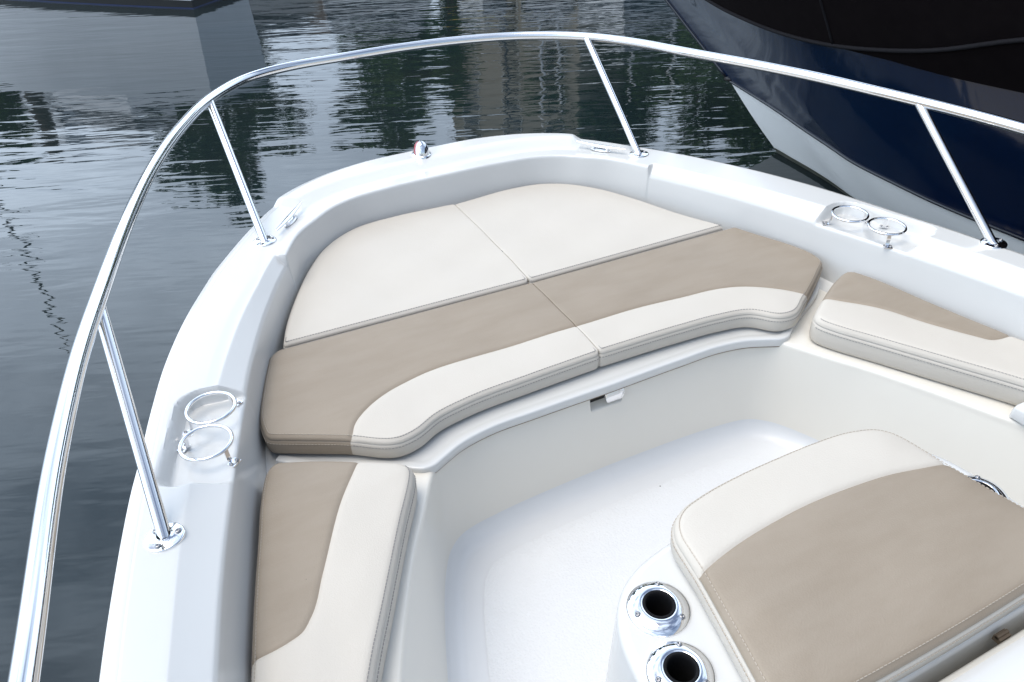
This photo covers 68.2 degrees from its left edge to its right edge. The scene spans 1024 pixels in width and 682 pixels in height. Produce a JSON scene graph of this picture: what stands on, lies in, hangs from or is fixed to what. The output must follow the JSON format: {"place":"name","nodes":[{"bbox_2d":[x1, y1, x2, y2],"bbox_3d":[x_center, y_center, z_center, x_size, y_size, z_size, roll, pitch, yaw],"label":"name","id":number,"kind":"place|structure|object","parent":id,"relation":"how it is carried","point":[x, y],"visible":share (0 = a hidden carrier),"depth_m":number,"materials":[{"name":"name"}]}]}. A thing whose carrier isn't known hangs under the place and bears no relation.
{"place":"outdoors","nodes":[
{"label":"outdoors","id":0,"kind":"place"},
{"bbox_2d":[0,0,846,681],"bbox_3d":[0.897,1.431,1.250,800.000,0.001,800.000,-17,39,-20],"label":"water","id":1,"kind":"structure","parent":0,"point":[96,102],"depth_m":5.25,"materials":[{"name":"grey liquid"}]},
{"bbox_2d":[26,0,216,8],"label":"docked boat","id":2,"kind":"object","parent":1,"relation":"on","point":[187,4],"visible":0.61,"depth_m":8.65,"materials":[{"name":"white paint"}]},
{"bbox_2d":[7,31,1023,681],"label":"motorboat","id":3,"kind":"object","parent":1,"relation":"on","point":[539,539],"visible":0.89,"depth_m":1.85,"materials":[{"name":"white plastic"}]},
{"bbox_2d":[251,461,416,681],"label":"seat cushion","id":4,"kind":"object","parent":3,"relation":"on","point":[333,539],"visible":1,"depth_m":1.36,"materials":[{"name":"white leather"}]},
{"bbox_2d":[283,205,527,348],"bbox_3d":[-0.388,-0.204,2.256,0.700,0.068,0.579,-17,39,-20],"label":"seat cushion","id":5,"kind":"object","parent":3,"relation":"on","point":[384,270],"visible":0.85,"depth_m":2.18,"materials":[{"name":"white leather"}]},
{"bbox_2d":[260,283,599,457],"bbox_3d":[-0.216,0.074,1.870,0.813,0.066,0.466,-17,39,-20],"label":"seat cushion","id":6,"kind":"object","parent":3,"relation":"on","point":[400,387],"visible":1,"depth_m":1.82,"materials":[{"name":"beige leather"}]},
{"bbox_2d":[455,184,722,283],"bbox_3d":[0.233,-0.396,2.486,0.691,0.068,0.590,-17,39,-20],"label":"seat cushion","id":7,"kind":"object","parent":3,"relation":"on","point":[536,232],"visible":0.78,"depth_m":2.39,"materials":[{"name":"white leather"}]},
{"bbox_2d":[533,228,822,366],"bbox_3d":[0.517,-0.138,2.123,0.807,0.066,0.475,-17,39,-20],"label":"seat cushion","id":8,"kind":"object","parent":3,"relation":"on","point":[617,310],"visible":0.97,"depth_m":2.07,"materials":[{"name":"beige leather"}]},
{"bbox_2d":[670,429,1023,681],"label":"seat cushion","id":9,"kind":"object","parent":3,"relation":"on","point":[871,555],"visible":1,"depth_m":1.17,"materials":[{"name":"beige leather"}]},
{"bbox_2d":[809,272,1023,405],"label":"seat cushion","id":10,"kind":"object","parent":3,"relation":"on","point":[857,315],"visible":0.99,"depth_m":1.88,"materials":[{"name":"white leather"}]},
{"bbox_2d":[665,0,1023,253],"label":"yacht","id":11,"kind":"object","parent":1,"relation":"on","point":[881,152],"visible":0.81,"depth_m":3.31,"materials":[{"name":"blue paint"}]}
]}

